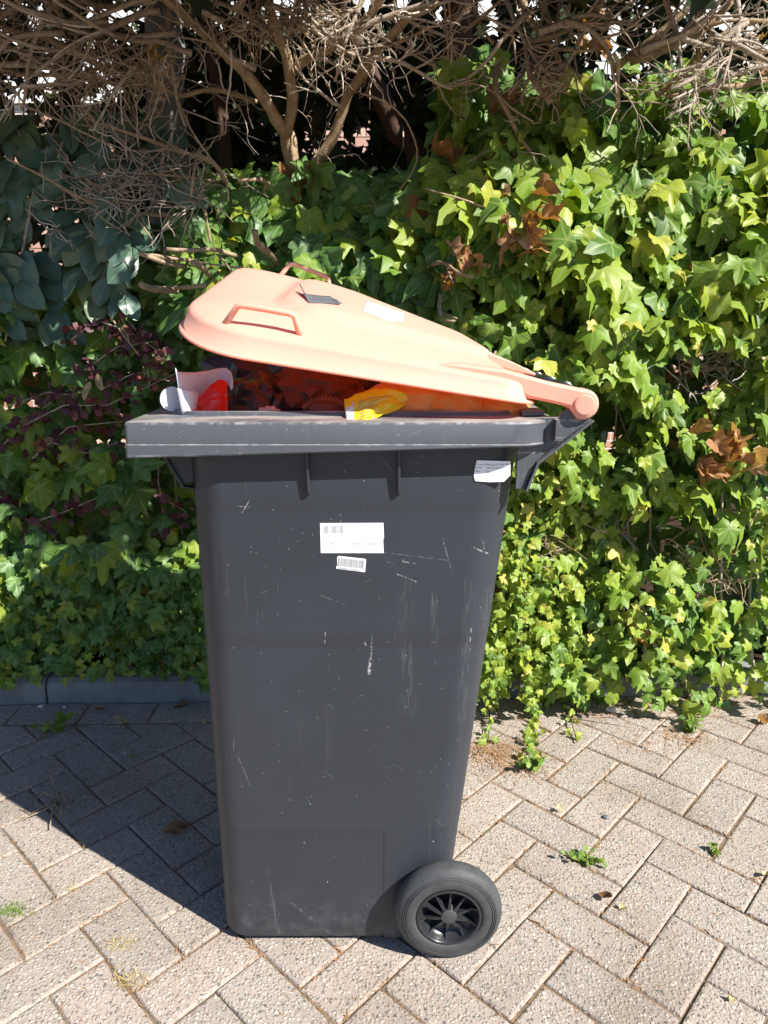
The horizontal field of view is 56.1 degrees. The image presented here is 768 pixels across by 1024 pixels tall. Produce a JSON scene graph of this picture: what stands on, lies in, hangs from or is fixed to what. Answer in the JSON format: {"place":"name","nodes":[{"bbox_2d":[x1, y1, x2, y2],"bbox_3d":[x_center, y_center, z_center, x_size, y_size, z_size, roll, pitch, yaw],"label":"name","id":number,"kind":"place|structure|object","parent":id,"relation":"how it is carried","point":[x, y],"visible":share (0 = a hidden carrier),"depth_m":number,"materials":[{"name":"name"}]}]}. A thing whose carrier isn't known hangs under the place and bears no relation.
{"place":"outdoors","nodes":[
{"label":"outdoors","id":0,"kind":"place"},
{"bbox_2d":[134,0,609,322],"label":"hedge shrub","id":1,"kind":"object","parent":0,"point":[349,73],"visible":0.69,"depth_m":2.36,"materials":[{"name":"brown plant"}]},
{"bbox_2d":[0,695,767,1023],"bbox_3d":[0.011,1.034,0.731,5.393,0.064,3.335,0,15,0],"label":"pavement","id":2,"kind":"structure","parent":0,"point":[510,977],"depth_m":1.52,"materials":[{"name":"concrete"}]},
{"bbox_2d":[0,898,34,921],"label":"grass tuft","id":3,"kind":"object","parent":2,"relation":"on","point":[17,910],"visible":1,"depth_m":1.46,"materials":[{"name":"green plant"}]},
{"bbox_2d":[14,769,68,829],"bbox_3d":[-0.832,0.701,1.790,0.128,0.043,0.226,0,15,0],"label":"dead weed","id":4,"kind":"object","parent":2,"relation":"on","point":[56,804],"visible":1,"depth_m":1.75,"materials":[{"name":"brown plant"}]},
{"bbox_2d":[31,711,75,732],"bbox_3d":[-0.957,0.614,2.094,0.079,0.058,0.106,13,20,40],"label":"weed","id":5,"kind":"object","parent":2,"relation":"on","point":[59,725],"visible":1,"depth_m":2.09,"materials":[{"name":"green plant"}]},
{"bbox_2d":[43,881,80,893],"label":"grass tuft","id":6,"kind":"object","parent":2,"relation":"on","point":[66,889],"visible":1,"depth_m":1.51,"materials":[{"name":"beige plant"}]},
{"bbox_2d":[97,929,142,959],"bbox_3d":[-0.509,0.827,1.383,0.074,0.013,0.082,13,20,39],"label":"grass tuft","id":7,"kind":"object","parent":2,"relation":"on","point":[121,943],"visible":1,"depth_m":1.38,"materials":[{"name":"beige plant"}]},
{"bbox_2d":[113,715,126,723],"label":"dead leaf","id":8,"kind":"object","parent":2,"relation":"on","point":[120,719],"visible":1,"depth_m":2.13,"materials":[{"name":"plant"}]},
{"bbox_2d":[110,962,161,1000],"bbox_3d":[-0.457,0.845,1.300,0.093,0.021,0.071,9,17,30],"label":"grass tuft","id":9,"kind":"object","parent":2,"relation":"on","point":[122,981],"visible":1,"depth_m":1.30,"materials":[{"name":"beige plant"}]},
{"bbox_2d":[163,820,188,833],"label":"dead leaf","id":10,"kind":"object","parent":2,"relation":"on","point":[176,827],"visible":1,"depth_m":1.68,"materials":[{"name":"brown plant"}]},
{"bbox_2d":[174,700,186,706],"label":"dead leaf","id":11,"kind":"object","parent":2,"relation":"on","point":[181,703],"visible":1,"depth_m":2.23,"materials":[{"name":"brown plant"}]},
{"bbox_2d":[124,262,598,956],"bbox_3d":[-0.033,0.148,1.457,0.722,1.278,0.582,0,15,0],"label":"wheelie bin","id":12,"kind":"object","parent":2,"relation":"on","point":[348,568],"visible":0.99,"depth_m":1.20,"materials":[{"name":"plastic"}]},
{"bbox_2d":[160,368,232,413],"bbox_3d":[-0.300,-0.198,1.156,0.116,0.071,0.054,-11,18,-34],"label":"white carton","id":13,"kind":"object","parent":12,"relation":"in","point":[188,391],"visible":0.94,"depth_m":1.15,"materials":[{"name":"white cardboard"}]},
{"bbox_2d":[192,379,227,410],"bbox_3d":[-0.278,-0.180,1.140,0.069,0.057,0.030,-7,17,-25],"label":"red packet","id":14,"kind":"object","parent":12,"relation":"in","point":[213,396],"visible":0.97,"depth_m":1.15},
{"bbox_2d":[258,406,279,410],"bbox_3d":[-0.186,-0.155,1.164,0.042,0.033,0.039,0,15,0],"label":"paper scrap","id":15,"kind":"object","parent":12,"relation":"in","point":[269,408],"visible":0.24,"depth_m":1.16,"materials":[{"name":"pink paper"}]},
{"bbox_2d":[344,388,408,419],"bbox_3d":[-0.006,-0.162,1.111,0.109,0.056,0.045,-2,15,-8],"label":"yellow wrapper","id":16,"kind":"object","parent":12,"relation":"in","point":[371,403],"visible":1,"depth_m":1.11,"materials":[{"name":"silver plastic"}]},
{"bbox_2d":[429,392,484,410],"bbox_3d":[0.115,-0.169,1.179,0.146,0.093,0.112,0,15,0],"label":"orange bag","id":17,"kind":"object","parent":12,"relation":"in","point":[444,401],"visible":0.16,"depth_m":1.13,"materials":[{"name":"orange plastic"}]},
{"bbox_2d":[483,398,529,414],"bbox_3d":[0.178,-0.164,1.182,0.131,0.078,0.109,0,15,0],"label":"orange bag","id":18,"kind":"object","parent":12,"relation":"in","point":[497,405],"visible":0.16,"depth_m":1.13,"materials":[{"name":"orange plastic"}]},
{"bbox_3d":[-0.039,-0.103,1.382,0.499,0.204,0.472,0,15,0],"label":"refuse heap","id":19,"kind":"object","parent":12,"relation":"in","visible":0},
{"bbox_2d":[227,369,284,410],"bbox_3d":[-0.230,-0.182,1.273,0.166,0.139,0.199,0,15,0],"label":"black bag","id":20,"kind":"object","parent":19,"relation":"on","point":[255,390],"visible":0.27,"depth_m":1.20,"materials":[{"name":"plastic"}]},
{"bbox_2d":[201,355,381,389],"bbox_3d":[-0.194,-0.244,1.464,0.392,0.197,0.222,0,15,0],"label":"black bag","id":21,"kind":"object","parent":19,"relation":"on","point":[238,368],"visible":0.05,"depth_m":1.38,"materials":[{"name":"black plastic"}]},
{"bbox_2d":[275,367,365,410],"bbox_3d":[-0.132,-0.203,1.315,0.205,0.148,0.241,0,15,0],"label":"black bag","id":22,"kind":"object","parent":19,"relation":"on","point":[298,388],"visible":0.3,"depth_m":1.23,"materials":[{"name":"brown plastic"}]},
{"bbox_2d":[302,396,344,410],"bbox_3d":[-0.096,-0.166,1.177,0.075,0.050,0.058,0,15,0],"label":"stitched leather","id":23,"kind":"object","parent":19,"relation":"on","point":[328,404],"visible":0.59,"depth_m":1.16,"materials":[{"name":"fabric"}]},
{"bbox_2d":[372,382,441,410],"bbox_3d":[0.048,-0.175,1.186,0.177,0.102,0.120,0,15,0],"label":"orange bag","id":24,"kind":"object","parent":19,"relation":"on","point":[420,399],"visible":0.19,"depth_m":1.13,"materials":[{"name":"orange plastic"}]},
{"bbox_2d":[0,694,767,1023],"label":"needle litter","id":25,"kind":"object","parent":2,"relation":"on","point":[692,740],"visible":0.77,"depth_m":1.86,"materials":[{"name":"brown plant"}]},
{"bbox_2d":[478,532,581,758],"bbox_3d":[0.450,0.359,2.019,0.396,0.606,0.253,-3,15,-12],"label":"ivy plant","id":26,"kind":"object","parent":2,"relation":"on","point":[530,736],"visible":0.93,"depth_m":2.04,"materials":[{"name":"green plant"}]},
{"bbox_2d":[515,747,548,771],"bbox_3d":[0.391,0.673,1.910,0.067,0.063,0.084,13,20,39],"label":"weed","id":27,"kind":"object","parent":2,"relation":"on","point":[532,763],"visible":1,"depth_m":1.91,"materials":[{"name":"green plant"}]},
{"bbox_2d":[559,845,607,867],"bbox_3d":[0.442,0.761,1.594,0.105,0.036,0.055,5,16,19],"label":"weed","id":28,"kind":"object","parent":2,"relation":"on","point":[581,856],"visible":1,"depth_m":1.59,"materials":[{"name":"green plant"}]},
{"bbox_2d":[592,689,606,705],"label":"weed","id":29,"kind":"object","parent":2,"relation":"on","point":[601,700],"visible":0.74,"depth_m":2.24,"materials":[{"name":"green plant"}]},
{"bbox_2d":[597,891,611,897],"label":"dead leaf","id":30,"kind":"object","parent":2,"relation":"on","point":[605,894],"visible":1,"depth_m":1.49,"materials":[{"name":"brown plant"}]},
{"bbox_2d":[606,707,616,712],"bbox_3d":[0.694,0.604,2.196,0.031,0.015,0.014,8,17,27],"label":"filter tip","id":31,"kind":"object","parent":2,"relation":"on","point":[610,709],"visible":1,"depth_m":2.19,"materials":[{"name":"white paper"}]},
{"bbox_2d":[619,902,627,909],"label":"dead leaf","id":32,"kind":"object","parent":2,"relation":"on","point":[622,906],"visible":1,"depth_m":1.46,"materials":[{"name":"beige plant"}]},
{"bbox_2d":[678,714,703,732],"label":"weed","id":33,"kind":"object","parent":2,"relation":"on","point":[689,727],"visible":0.98,"depth_m":2.08,"materials":[{"name":"green plant"}]},
{"bbox_2d":[707,842,721,855],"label":"weed","id":34,"kind":"object","parent":2,"relation":"on","point":[713,846],"visible":1,"depth_m":1.62,"materials":[{"name":"green plant"}]},
{"bbox_2d":[758,714,767,723],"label":"dead leaf","id":35,"kind":"object","parent":2,"relation":"on","point":[764,721],"visible":1,"depth_m":2.14,"materials":[{"name":"orange plant"}]},
{"bbox_2d":[6,479,763,666],"bbox_3d":[0.000,0.100,3.890,8.000,0.073,3.400,0,15,0],"label":"planting bed","id":36,"kind":"object","parent":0,"point":[648,588],"visible":0.01,"depth_m":3.09,"materials":[{"name":"soil"}]},
{"bbox_2d":[0,310,193,542],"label":"purple shrub","id":37,"kind":"object","parent":36,"relation":"on","point":[135,336],"visible":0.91,"depth_m":2.10,"materials":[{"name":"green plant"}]},
{"bbox_2d":[0,95,207,347],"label":"oval leaf shrub","id":38,"kind":"object","parent":36,"relation":"on","point":[28,280],"visible":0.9,"depth_m":2.01,"materials":[{"name":"green plant"}]},
{"bbox_2d":[0,197,222,691],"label":"ivy plant","id":39,"kind":"object","parent":36,"relation":"on","point":[74,589],"visible":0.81,"depth_m":2.20,"materials":[{"name":"green plant"}]},
{"bbox_2d":[0,0,311,495],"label":"hedge shrub","id":40,"kind":"object","parent":36,"relation":"on","point":[149,80],"visible":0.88,"depth_m":1.89,"materials":[{"name":"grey plant"}]},
{"bbox_2d":[182,66,478,694],"bbox_3d":[-0.196,-0.461,2.325,1.030,2.056,0.912,0,15,0],"label":"ivy plant","id":41,"kind":"object","parent":36,"relation":"on","point":[388,246],"visible":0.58,"depth_m":2.05,"materials":[{"name":"green plant"}]},
{"bbox_2d":[423,0,767,606],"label":"hedge shrub","id":42,"kind":"object","parent":36,"relation":"on","point":[540,53],"visible":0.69,"depth_m":1.85,"materials":[{"name":"brown plant"}]},
{"bbox_2d":[433,8,767,719],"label":"ivy plant","id":43,"kind":"object","parent":36,"relation":"on","point":[618,249],"visible":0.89,"depth_m":1.95,"materials":[{"name":"green plant"}]},
{"label":"ground","id":44,"kind":"structure","parent":0,"visible":0},
{"bbox_2d":[0,660,767,704],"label":"kerb","id":45,"kind":"structure","parent":44,"relation":"on","point":[119,689],"depth_m":2.25,"materials":[{"name":"concrete"}]},
{"bbox_2d":[0,0,767,453],"bbox_3d":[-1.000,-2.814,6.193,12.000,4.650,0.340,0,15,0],"label":"house","id":46,"kind":"structure","parent":44,"relation":"on","point":[364,136],"depth_m":5.82,"materials":[{"name":"brick"}]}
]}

